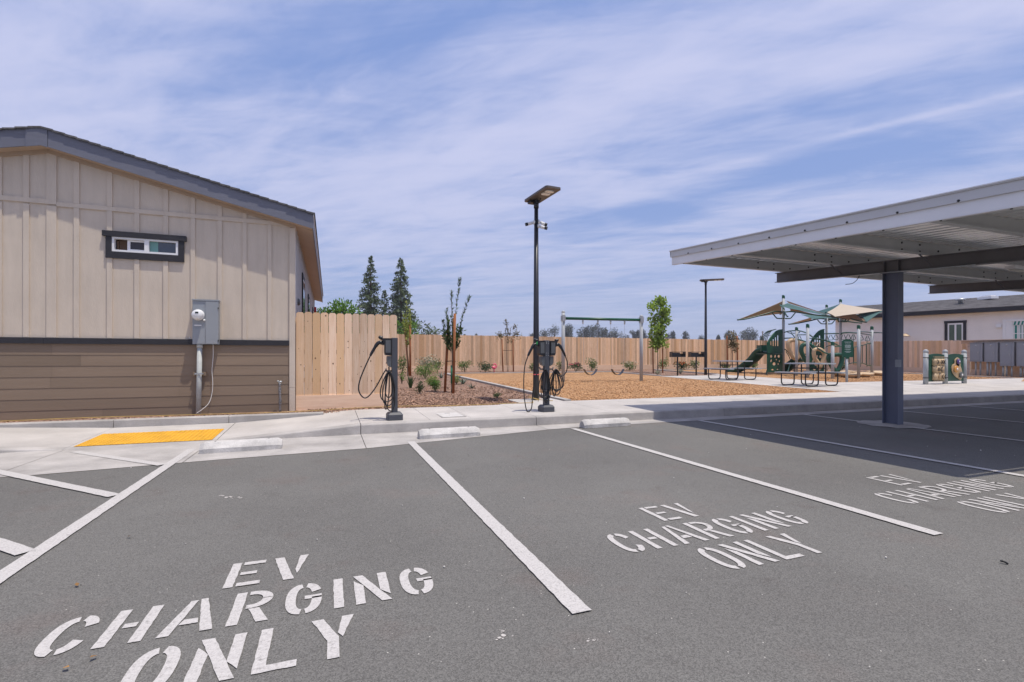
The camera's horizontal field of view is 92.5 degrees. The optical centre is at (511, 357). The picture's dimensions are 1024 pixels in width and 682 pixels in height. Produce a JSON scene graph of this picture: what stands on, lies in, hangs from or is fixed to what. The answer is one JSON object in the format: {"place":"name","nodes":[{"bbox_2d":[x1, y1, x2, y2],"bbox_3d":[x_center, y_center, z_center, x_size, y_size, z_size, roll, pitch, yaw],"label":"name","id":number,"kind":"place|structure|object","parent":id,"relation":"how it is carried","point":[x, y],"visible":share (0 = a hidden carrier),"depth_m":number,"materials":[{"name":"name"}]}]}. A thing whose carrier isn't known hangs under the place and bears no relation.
{"place":"outdoors","nodes":[
{"label":"outdoors","id":0,"kind":"place"},
{"bbox_2d":[0,403,1008,477],"bbox_3d":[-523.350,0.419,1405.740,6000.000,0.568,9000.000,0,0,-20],"label":"ground","id":1,"kind":"structure","parent":0,"point":[404,444],"depth_m":6.79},
{"bbox_2d":[0,126,322,420],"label":"beige house","id":2,"kind":"structure","parent":1,"relation":"on","point":[114,263],"depth_m":8.44,"materials":[{"name":"paint"}]},
{"bbox_2d":[102,230,186,261],"bbox_3d":[-6.367,-1.922,8.531,1.215,0.460,0.145,0,0,-20],"label":"window","id":3,"kind":"structure","parent":2,"relation":"in","point":[130,245],"depth_m":8.49,"materials":[{"name":"white plastic"}]},
{"bbox_2d":[191,299,219,413],"bbox_3d":[-5.443,-0.003,8.698,0.417,2.056,0.245,0,0,-20],"label":"meter box","id":4,"kind":"object","parent":2,"relation":"attached to","point":[205,314],"visible":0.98,"depth_m":8.69,"materials":[{"name":"grey metal"}]},
{"bbox_2d":[193,301,217,343],"bbox_3d":[-5.439,-0.623,8.692,0.394,0.755,0.012,0,0,-20],"label":"door","id":5,"kind":"structure","parent":4,"relation":"in","point":[209,334],"depth_m":8.71,"materials":[{"name":"metal"}]},
{"bbox_2d":[302,272,304,312],"bbox_3d":[-5.028,-0.815,11.813,0.030,2.300,1.050,0,0,-20],"label":"window","id":6,"kind":"structure","parent":2,"relation":"in","point":[303,278],"depth_m":11.56,"materials":[{"name":"white plastic"}]},
{"bbox_2d":[312,307,313,359],"bbox_3d":[-7.548,-0.893,18.584,0.030,1.950,1.000,0,0,-20],"label":"window","id":7,"kind":"structure","parent":2,"relation":"in","point":[312,307],"depth_m":18.16,"materials":[{"name":"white plastic"}]},
{"bbox_2d":[316,297,367,332],"bbox_3d":[-10.878,-1.599,31.118,4.649,4.501,2.625,0,0,-20],"label":"tree","id":8,"kind":"object","parent":1,"relation":"on","point":[343,309],"visible":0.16,"depth_m":30.88,"materials":[{"name":"green plant"}]},
{"bbox_2d":[354,255,386,321],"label":"redwood tree","id":9,"kind":"object","parent":1,"relation":"on","point":[374,300],"visible":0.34,"depth_m":52.86,"materials":[{"name":"green plant"}]},
{"bbox_2d":[380,290,388,316],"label":"redwood tree","id":10,"kind":"object","parent":1,"relation":"on","point":[384,294],"visible":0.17,"depth_m":54.91,"materials":[{"name":"green plant"}]},
{"bbox_2d":[367,314,421,334],"bbox_3d":[-8.789,-1.187,34.072,4.902,3.680,2.266,0,0,-20],"label":"tree","id":11,"kind":"object","parent":1,"relation":"on","point":[399,330],"visible":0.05,"depth_m":34.48,"materials":[{"name":"green plant"}]},
{"bbox_2d":[383,258,422,332],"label":"redwood tree","id":12,"kind":"object","parent":1,"relation":"on","point":[398,302],"visible":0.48,"depth_m":54.27,"materials":[{"name":"green plant"}]},
{"bbox_2d":[402,319,441,334],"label":"tree","id":13,"kind":"object","parent":1,"relation":"on","point":[433,331],"visible":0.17,"depth_m":50.43,"materials":[{"name":"green plant"}]},
{"bbox_2d":[0,394,1023,452],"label":"kerb","id":14,"kind":"structure","parent":1,"relation":"on","point":[404,426],"depth_m":8.29,"materials":[{"name":"concrete"}]},
{"bbox_2d":[0,369,1023,422],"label":"bark mulch","id":15,"kind":"object","parent":1,"relation":"on","point":[404,384],"depth_m":15.36,"materials":[{"name":"wood"}]},
{"bbox_2d":[2,409,359,422],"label":"bark chips","id":16,"kind":"object","parent":15,"relation":"on","point":[164,416],"visible":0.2,"depth_m":8.26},
{"bbox_2d":[277,380,281,411],"bbox_3d":[-4.325,0.725,9.114,0.086,0.602,0.062,0,0,-20],"label":"standpipe","id":17,"kind":"object","parent":15,"relation":"on","point":[279,393],"visible":0.96,"depth_m":9.10,"materials":[{"name":"metal"}]},
{"bbox_2d":[295,312,396,409],"bbox_3d":[-3.309,0.099,9.815,1.952,1.965,0.184,0,0,-20],"label":"picket fence","id":18,"kind":"object","parent":15,"relation":"on","point":[351,351],"visible":0.85,"depth_m":9.70,"materials":[{"name":"brown wood"}]},
{"bbox_2d":[398,354,406,372],"bbox_3d":[-4.977,0.317,22.250,0.515,0.942,0.642,0,0,3],"label":"shrub","id":19,"kind":"object","parent":15,"relation":"on","point":[401,364],"visible":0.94,"depth_m":22.20,"materials":[{"name":"green plant"}]},
{"bbox_2d":[404,329,408,374],"bbox_3d":[-4.627,-0.310,21.558,0.298,2.258,0.078,0,0,0],"label":"tree stake","id":20,"kind":"object","parent":15,"relation":"on","point":[406,350],"visible":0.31,"depth_m":21.53,"materials":[{"name":"brown wood"}]},
{"bbox_2d":[402,301,411,375],"bbox_3d":[-4.597,-0.846,21.364,0.492,3.309,0.424,0,0,-20],"label":"young tree","id":21,"kind":"object","parent":15,"relation":"on","point":[406,325],"visible":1,"depth_m":21.34,"materials":[{"name":"green plant"}]},
{"bbox_2d":[409,325,410,375],"bbox_3d":[-4.438,-0.305,21.360,0.107,2.251,0.094,0,0,-20],"label":"tree stake","id":22,"kind":"object","parent":15,"relation":"on","point":[409,352],"visible":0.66,"depth_m":21.32,"materials":[{"name":"brown wood"}]},
{"bbox_2d":[406,375,415,387],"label":"strap plant","id":23,"kind":"object","parent":15,"relation":"on","point":[410,381],"visible":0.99,"depth_m":14.80,"materials":[{"name":"green plant"}]},
{"bbox_2d":[415,380,424,392],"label":"shrub","id":24,"kind":"object","parent":15,"relation":"on","point":[419,387],"visible":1,"depth_m":13.09,"materials":[{"name":"green plant"}]},
{"bbox_2d":[306,386,540,411],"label":"bark chips","id":25,"kind":"object","parent":15,"relation":"on","point":[426,402],"visible":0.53,"depth_m":11.35,"materials":[{"name":"wood"}]},
{"bbox_2d":[415,354,437,370],"bbox_3d":[-4.111,0.286,23.696,1.153,0.974,1.122,0,0,-20],"label":"shrub","id":26,"kind":"object","parent":15,"relation":"on","point":[425,359],"visible":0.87,"depth_m":23.69,"materials":[{"name":"green plant"}]},
{"bbox_2d":[414,362,439,377],"bbox_3d":[-3.383,0.529,19.478,1.118,0.743,0.864,0,0,-20],"label":"shrub","id":27,"kind":"object","parent":15,"relation":"on","point":[423,372],"visible":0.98,"depth_m":19.41,"materials":[{"name":"green plant"}]},
{"bbox_2d":[424,374,436,385],"bbox_3d":[-2.586,0.739,15.755,0.596,0.384,0.599,0,0,-20],"label":"mound plant","id":28,"kind":"object","parent":15,"relation":"on","point":[428,378],"visible":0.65,"depth_m":15.76,"materials":[{"name":"green plant"}]},
{"bbox_2d":[428,379,441,390],"bbox_3d":[-2.171,0.775,13.859,0.399,0.354,0.508,0,0,37],"label":"shrub","id":29,"kind":"object","parent":15,"relation":"on","point":[434,384],"visible":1,"depth_m":13.80,"materials":[{"name":"green plant"}]},
{"bbox_2d":[430,358,442,370],"bbox_3d":[-3.846,0.345,25.040,0.859,0.812,0.690,0,0,-20],"label":"shrub","id":30,"kind":"object","parent":15,"relation":"on","point":[439,362],"visible":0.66,"depth_m":24.97,"materials":[{"name":"green plant"}]},
{"bbox_2d":[444,319,449,391],"bbox_3d":[-1.805,-0.040,13.535,0.171,2.023,0.070,0,0,0],"label":"tree stake","id":31,"kind":"object","parent":15,"relation":"on","point":[445,373],"visible":0.66,"depth_m":13.51,"materials":[{"name":"brown wood"}]},
{"bbox_2d":[452,314,455,393],"bbox_3d":[-1.560,-0.102,13.195,0.111,2.161,0.070,0,0,0],"label":"tree stake","id":32,"kind":"object","parent":15,"relation":"on","point":[454,348],"visible":0.9,"depth_m":13.17,"materials":[{"name":"brown wood"}]},
{"bbox_2d":[440,277,470,392],"bbox_3d":[-1.534,-0.636,13.425,0.892,3.201,0.393,0,0,-8],"label":"young tree","id":33,"kind":"object","parent":15,"relation":"on","point":[449,343],"visible":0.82,"depth_m":13.40,"materials":[{"name":"green plant"}]},
{"bbox_2d":[457,360,473,371],"bbox_3d":[-2.433,0.457,25.261,0.826,0.665,0.862,0,0,-20],"label":"shrub","id":34,"kind":"object","parent":15,"relation":"on","point":[463,366],"visible":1,"depth_m":25.31,"materials":[{"name":"green plant"}]},
{"bbox_2d":[477,361,491,371],"bbox_3d":[-1.394,0.481,25.400,0.866,0.669,0.833,0,0,5],"label":"shrub","id":35,"kind":"object","parent":15,"relation":"on","point":[487,366],"visible":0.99,"depth_m":25.37,"materials":[{"name":"green plant"}]},
{"bbox_2d":[495,319,521,371],"bbox_3d":[-0.182,-0.650,26.049,1.473,2.823,0.532,0,0,0],"label":"young tree","id":36,"kind":"object","parent":15,"relation":"on","point":[506,334],"visible":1,"depth_m":26.05,"materials":[{"name":"green plant"}]},
{"bbox_2d":[525,185,560,399],"bbox_3d":[0.659,-1.341,11.112,0.535,4.752,1.135,0,0,-20],"label":"street lamp","id":37,"kind":"object","parent":15,"relation":"on","point":[535,199],"visible":0.93,"depth_m":11.32,"materials":[{"name":"grey"}]},
{"bbox_2d":[320,333,812,371],"bbox_3d":[6.135,-0.201,29.891,33.644,2.026,0.184,0,0,-20],"label":"picket fence","id":38,"kind":"object","parent":15,"relation":"on","point":[480,349],"visible":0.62,"depth_m":28.97,"materials":[{"name":"brown wood"}]},
{"bbox_2d":[568,362,582,371],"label":"rose bush","id":39,"kind":"object","parent":15,"relation":"on","point":[577,365],"visible":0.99,"depth_m":26.70,"materials":[{"name":"green plant"}]},
{"bbox_2d":[586,358,597,369],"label":"rose bush","id":40,"kind":"object","parent":15,"relation":"on","point":[592,364],"visible":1,"depth_m":27.51,"materials":[{"name":"green plant"}]},
{"bbox_2d":[621,361,636,369],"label":"rose bush","id":41,"kind":"object","parent":15,"relation":"on","point":[628,364],"visible":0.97,"depth_m":28.62,"materials":[{"name":"green plant"}]},
{"bbox_2d":[652,342,653,372],"bbox_3d":[7.426,-0.018,25.800,0.097,1.701,0.066,0,0,0],"label":"tree stake","id":42,"kind":"object","parent":15,"relation":"on","point":[653,358],"visible":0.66,"depth_m":25.78,"materials":[{"name":"brown wood"}]},
{"bbox_2d":[646,295,672,371],"bbox_3d":[7.715,-1.239,25.832,1.319,4.125,1.600,0,0,9],"label":"young tree","id":43,"kind":"object","parent":15,"relation":"on","point":[658,334],"visible":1,"depth_m":25.62,"materials":[{"name":"green plant"}]},
{"bbox_2d":[658,357,668,368],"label":"rose bush","id":44,"kind":"object","parent":15,"relation":"on","point":[664,362],"visible":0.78,"depth_m":29.92,"materials":[{"name":"green plant"}]},
{"bbox_2d":[669,352,685,375],"bbox_3d":[7.829,0.330,23.118,0.640,1.218,0.499,0,0,0],"label":"park grill","id":45,"kind":"object","parent":15,"relation":"on","point":[675,354],"visible":0.98,"depth_m":22.99,"materials":[{"name":"black metal"}]},
{"bbox_2d":[672,361,689,368],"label":"shrub","id":46,"kind":"object","parent":15,"relation":"on","point":[681,365],"visible":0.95,"depth_m":30.07,"materials":[{"name":"green plant"}]},
{"bbox_2d":[688,360,700,368],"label":"rose bush","id":47,"kind":"object","parent":15,"relation":"on","point":[693,364],"visible":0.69,"depth_m":30.92,"materials":[{"name":"green plant"}]},
{"bbox_2d":[688,352,703,374],"bbox_3d":[8.912,0.329,23.649,0.640,1.218,0.499,0,0,0],"label":"park grill","id":48,"kind":"object","parent":15,"relation":"on","point":[694,354],"visible":0.98,"depth_m":23.67,"materials":[{"name":"black metal"}]},
{"bbox_2d":[700,278,723,374],"bbox_3d":[9.886,-1.493,24.240,1.120,4.752,0.380,0,0,18],"label":"street lamp","id":49,"kind":"object","parent":15,"relation":"on","point":[705,281],"visible":0.94,"depth_m":24.27,"materials":[{"name":"grey"}]},
{"bbox_2d":[725,330,740,367],"bbox_3d":[14.380,-0.506,31.910,1.022,2.550,0.721,0,0,-20],"label":"young tree","id":50,"kind":"object","parent":15,"relation":"on","point":[733,343],"visible":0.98,"depth_m":31.88,"materials":[{"name":"green plant"}]},
{"bbox_2d":[674,369,993,381],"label":"wood chips","id":51,"kind":"object","parent":15,"relation":"on","point":[761,372],"visible":0.41,"depth_m":24.48,"materials":[{"name":"wood"}]},
{"bbox_2d":[728,295,881,378],"bbox_3d":[16.943,-1.074,26.527,10.974,4.354,7.853,0,0,-20],"label":"play structure","id":52,"kind":"object","parent":51,"relation":"on","point":[840,311],"visible":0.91,"depth_m":25.06,"materials":[{"name":"green plastic"}]},
{"bbox_2d":[842,339,852,381],"bbox_3d":[12.931,0.168,18.911,0.430,1.760,0.108,0,0,0],"label":"rules sign","id":53,"kind":"object","parent":51,"relation":"on","point":[847,349],"visible":0.98,"depth_m":18.86,"materials":[{"name":"green plastic"}]},
{"bbox_2d":[839,373,861,377],"bbox_3d":[15.322,0.812,22.201,0.888,0.254,0.546,0,0,13],"label":"stepping pod","id":54,"kind":"object","parent":51,"relation":"on","point":[852,375],"visible":0.73,"depth_m":22.05,"materials":[{"name":"beige plastic"}]},
{"bbox_2d":[856,372,873,376],"bbox_3d":[16.461,0.809,22.919,1.199,0.254,0.644,0,0,-28],"label":"stepping pod","id":55,"kind":"object","parent":51,"relation":"on","point":[866,374],"visible":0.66,"depth_m":22.68,"materials":[{"name":"beige plastic"}]},
{"bbox_2d":[771,375,1001,381],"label":"loose wood chips","id":56,"kind":"object","parent":51,"relation":"on","point":[871,380],"visible":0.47,"depth_m":21.45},
{"bbox_2d":[813,340,1022,376],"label":"picket fence","id":57,"kind":"object","parent":15,"relation":"on","point":[912,356],"visible":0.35,"depth_m":29.42,"materials":[{"name":"brown wood"}]},
{"bbox_2d":[970,342,983,374],"bbox_3d":[24.781,0.086,26.080,0.314,1.760,0.570,0,0,-20],"label":"electrical cabinet","id":58,"kind":"object","parent":15,"relation":"on","point":[976,352],"visible":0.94,"depth_m":26.00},
{"bbox_2d":[952,339,1023,375],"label":"timber rack","id":59,"kind":"object","parent":15,"relation":"on","point":[987,340],"visible":0.52,"depth_m":26.20,"materials":[{"name":"brown wood"}]},
{"bbox_2d":[984,342,999,375],"bbox_3d":[24.999,0.092,25.494,0.314,1.772,0.580,0,0,-20],"label":"electrical cabinet","id":60,"kind":"object","parent":15,"relation":"on","point":[991,352],"visible":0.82,"depth_m":25.45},
{"bbox_2d":[1000,342,1015,376],"bbox_3d":[25.221,0.098,24.899,0.314,1.783,0.590,0,0,-20],"label":"electrical cabinet","id":61,"kind":"object","parent":15,"relation":"on","point":[1007,354],"visible":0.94,"depth_m":24.82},
{"bbox_2d":[1016,341,1023,376],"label":"electrical cabinet","id":62,"kind":"object","parent":15,"relation":"on","point":[1020,354],"visible":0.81,"depth_m":24.38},
{"bbox_2d":[539,329,551,336],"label":"distant tree","id":63,"kind":"object","parent":1,"relation":"on","point":[544,334],"visible":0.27,"depth_m":218.54,"materials":[{"name":"green plant"}]},
{"bbox_2d":[546,326,558,336],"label":"distant tree","id":64,"kind":"object","parent":1,"relation":"on","point":[553,330],"visible":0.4,"depth_m":209.86,"materials":[{"name":"green plant"}]},
{"bbox_2d":[565,324,571,336],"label":"distant tree","id":65,"kind":"object","parent":1,"relation":"on","point":[567,331],"visible":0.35,"depth_m":205.17,"materials":[{"name":"green plant"}]},
{"bbox_2d":[583,325,589,337],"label":"distant tree","id":66,"kind":"object","parent":1,"relation":"on","point":[586,334],"visible":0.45,"depth_m":202.22,"materials":[{"name":"green plant"}]},
{"bbox_2d":[587,325,596,337],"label":"distant tree","id":67,"kind":"object","parent":1,"relation":"on","point":[592,332],"visible":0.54,"depth_m":198.54,"materials":[{"name":"green plant"}]},
{"bbox_2d":[594,323,602,337],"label":"distant tree","id":68,"kind":"object","parent":1,"relation":"on","point":[598,331],"visible":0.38,"depth_m":218.12,"materials":[{"name":"green plant"}]},
{"bbox_2d":[600,327,608,337],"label":"distant tree","id":69,"kind":"object","parent":1,"relation":"on","point":[604,331],"visible":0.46,"depth_m":206.94,"materials":[{"name":"green plant"}]},
{"bbox_2d":[455,372,835,400],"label":"wood chips","id":70,"kind":"object","parent":1,"relation":"on","point":[528,377],"visible":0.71,"depth_m":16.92,"materials":[{"name":"wood"}]},
{"bbox_2d":[561,311,643,381],"bbox_3d":[3.421,-0.371,18.421,3.288,2.720,0.180,0,0,-13],"label":"swing set","id":71,"kind":"object","parent":70,"relation":"on","point":[564,318],"visible":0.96,"depth_m":18.36,"materials":[{"name":"grey metal"}]},
{"bbox_2d":[447,368,1014,400],"bbox_3d":[10.300,0.905,22.375,24.840,0.393,14.610,0,0,-20],"label":"edging strip","id":72,"kind":"object","parent":1,"relation":"on","point":[519,389],"visible":0.29,"depth_m":23.12,"materials":[{"name":"concrete"}]},
{"bbox_2d":[738,330,749,339],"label":"distant tree","id":73,"kind":"object","parent":1,"relation":"on","point":[744,335],"visible":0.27,"depth_m":204.80,"materials":[{"name":"green plant"}]},
{"bbox_2d":[743,327,753,339],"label":"distant tree","id":74,"kind":"object","parent":1,"relation":"on","point":[749,335],"visible":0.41,"depth_m":211.25,"materials":[{"name":"green plant"}]},
{"bbox_2d":[750,329,758,339],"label":"distant tree","id":75,"kind":"object","parent":1,"relation":"on","point":[755,335],"visible":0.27,"depth_m":216.16,"materials":[{"name":"green plant"}]},
{"bbox_2d":[829,294,1023,341],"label":"pale house","id":76,"kind":"structure","parent":1,"relation":"on","point":[989,317],"depth_m":31.28,"materials":[{"name":"paint"}]},
{"bbox_2d":[944,320,966,340],"bbox_3d":[28.064,-1.356,31.009,0.050,1.950,1.075,0,0,-39],"label":"window","id":77,"kind":"structure","parent":76,"relation":"in","point":[953,330],"depth_m":30.99,"materials":[{"name":"white plastic"}]},
{"bbox_2d":[1003,319,1023,339],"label":"window","id":78,"kind":"structure","parent":76,"relation":"in","point":[1010,330],"depth_m":28.99,"materials":[{"name":"white plastic"}]},
{"bbox_2d":[0,403,1023,681],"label":"parking lot","id":79,"kind":"structure","parent":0,"point":[848,603],"depth_m":2.90,"materials":[{"name":"asphalt"}]},
{"bbox_2d":[0,538,35,554],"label":"aisle stripe","id":80,"kind":"object","parent":79,"relation":"on","point":[10,547],"visible":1,"depth_m":3.03,"materials":[{"name":"paint"}]},
{"bbox_2d":[0,470,118,496],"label":"aisle stripe","id":81,"kind":"object","parent":79,"relation":"on","point":[61,484],"visible":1,"depth_m":4.54,"materials":[{"name":"paint"}]},
{"bbox_2d":[0,449,194,582],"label":"stall line","id":82,"kind":"object","parent":79,"relation":"on","point":[12,568],"visible":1,"depth_m":3.44,"materials":[{"name":"paint"}]},
{"bbox_2d":[34,554,432,681],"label":"pavement text","id":83,"kind":"object","parent":79,"relation":"on","point":[218,659],"visible":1,"depth_m":2.16,"materials":[{"name":"paint"}]},
{"bbox_2d":[408,441,591,613],"bbox_3d":[-0.549,1.181,4.582,0.105,0.001,4.930,0,0,-21],"label":"stall line","id":84,"kind":"object","parent":79,"relation":"on","point":[569,599],"visible":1,"depth_m":3.05,"materials":[{"name":"paint"}]},
{"bbox_2d":[0,400,1023,476],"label":"gutter","id":85,"kind":"object","parent":79,"relation":"on","point":[67,460],"visible":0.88,"depth_m":6.27,"materials":[{"name":"concrete"}]},
{"bbox_2d":[72,451,165,465],"bbox_3d":[-4.656,1.175,5.753,1.796,0.001,0.105,0,0,25],"label":"aisle stripe","id":86,"kind":"object","parent":85,"relation":"on","point":[120,458],"visible":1,"depth_m":5.70,"materials":[{"name":"paint"}]},
{"bbox_2d":[199,437,282,453],"bbox_3d":[-3.439,1.114,6.253,0.920,0.136,0.210,0,0,-23],"label":"wheel stop","id":87,"kind":"object","parent":85,"relation":"on","point":[223,446],"visible":1,"depth_m":6.18,"materials":[{"name":"concrete"}]},
{"bbox_2d":[417,426,479,438],"bbox_3d":[-0.939,1.117,7.334,0.920,0.136,0.210,0,0,-22],"label":"wheel stop","id":88,"kind":"object","parent":85,"relation":"on","point":[449,432],"visible":1,"depth_m":7.25,"materials":[{"name":"concrete"}]},
{"bbox_2d":[63,434,1021,667],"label":"litter","id":89,"kind":"object","parent":79,"relation":"on","point":[77,584],"visible":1,"depth_m":2.53,"materials":[{"name":"white plant"}]},
{"bbox_2d":[579,417,630,427],"bbox_3d":[1.611,1.120,8.454,0.920,0.136,0.210,0,0,-22],"label":"wheel stop","id":90,"kind":"object","parent":79,"relation":"on","point":[603,422],"visible":1,"depth_m":8.36,"materials":[{"name":"concrete"}]},
{"bbox_2d":[607,503,820,568],"bbox_3d":[1.384,1.186,3.394,1.259,0.002,1.272,0,0,24],"label":"pavement text","id":91,"kind":"object","parent":79,"relation":"on","point":[700,550],"visible":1,"depth_m":3.23,"materials":[{"name":"paint"}]},
{"bbox_2d":[572,428,941,534],"bbox_3d":[1.942,1.183,5.728,0.105,0.001,5.220,0,0,-21],"label":"stall line","id":92,"kind":"object","parent":79,"relation":"on","point":[909,525],"visible":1,"depth_m":4.30,"materials":[{"name":"paint"}]},
{"bbox_2d":[669,176,1023,427],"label":"carport","id":93,"kind":"object","parent":79,"relation":"on","point":[969,239],"visible":1,"depth_m":8.27,"materials":[{"name":"metal"}]},
{"bbox_2d":[698,420,1023,475],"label":"stall line","id":94,"kind":"object","parent":79,"relation":"on","point":[877,450],"visible":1,"depth_m":6.12,"materials":[{"name":"paint"}]},
{"bbox_2d":[866,474,1023,512],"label":"pavement text","id":95,"kind":"object","parent":79,"relation":"on","point":[935,494],"visible":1,"depth_m":4.28,"materials":[{"name":"paint"}]},
{"bbox_2d":[905,411,1023,422],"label":"stall line","id":96,"kind":"object","parent":79,"relation":"on","point":[963,416],"visible":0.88,"depth_m":9.89,"materials":[{"name":"paint"}]},
{"bbox_2d":[914,427,1023,440],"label":"stall line","id":97,"kind":"object","parent":79,"relation":"on","point":[970,434],"visible":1,"depth_m":7.56,"materials":[{"name":"paint"}]},
{"bbox_2d":[0,386,1023,446],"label":"sidewalk","id":98,"kind":"structure","parent":0,"point":[41,437],"depth_m":9.24,"materials":[{"name":"concrete"}]},
{"bbox_2d":[73,429,223,446],"bbox_3d":[-5.137,1.141,7.073,1.570,0.041,0.880,0,0,-20],"label":"tactile panel","id":99,"kind":"object","parent":98,"relation":"on","point":[149,437],"visible":1,"depth_m":7.03,"materials":[{"name":"plastic"}]},
{"bbox_2d":[0,396,552,421],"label":"kerb","id":100,"kind":"object","parent":98,"relation":"on","point":[252,413],"visible":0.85,"depth_m":8.56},
{"bbox_2d":[358,336,402,420],"bbox_3d":[-2.145,0.330,7.977,0.703,1.382,0.262,0,0,-20],"label":"charging pedestal","id":101,"kind":"object","parent":98,"relation":"on","point":[391,352],"visible":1,"depth_m":7.96,"materials":[{"name":"black plastic"}]},
{"bbox_2d":[437,412,466,417],"bbox_3d":[-1.099,1.023,8.682,0.430,0.028,0.650,0,0,-20],"label":"utility box","id":102,"kind":"object","parent":98,"relation":"in","point":[447,415],"visible":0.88,"depth_m":8.54,"materials":[{"name":"concrete"}]},
{"bbox_2d":[523,338,567,411],"bbox_3d":[0.632,0.329,9.267,0.923,1.382,0.262,0,0,-20],"label":"charging pedestal","id":103,"kind":"object","parent":98,"relation":"on","point":[546,351],"visible":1,"depth_m":9.22,"materials":[{"name":"black plastic"}]},
{"bbox_2d":[0,0,1023,341],"label":"sky","id":104,"kind":"structure","parent":0,"point":[420,133],"materials":[{"name":"blue"}]},
{"bbox_2d":[663,374,1023,391],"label":"pavement","id":105,"kind":"structure","parent":0,"point":[858,386],"depth_m":18.18,"materials":[{"name":"concrete"}]},
{"bbox_2d":[703,360,761,379],"bbox_3d":[8.989,0.513,19.993,1.900,0.778,1.320,0,0,-26],"label":"picnic table","id":106,"kind":"object","parent":105,"relation":"on","point":[726,369],"visible":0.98,"depth_m":19.96,"materials":[{"name":"black metal"}]},
{"bbox_2d":[774,363,844,386],"bbox_3d":[10.222,0.575,16.824,1.900,0.778,1.320,0,0,-26],"label":"picnic table","id":107,"kind":"object","parent":105,"relation":"on","point":[825,372],"visible":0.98,"depth_m":16.70,"materials":[{"name":"black metal"}]},
{"bbox_2d":[923,349,967,384],"bbox_3d":[16.163,0.368,18.206,2.580,1.330,0.272,0,0,-20],"label":"game panel","id":108,"kind":"object","parent":105,"relation":"on","point":[944,367],"visible":0.98,"depth_m":18.17,"materials":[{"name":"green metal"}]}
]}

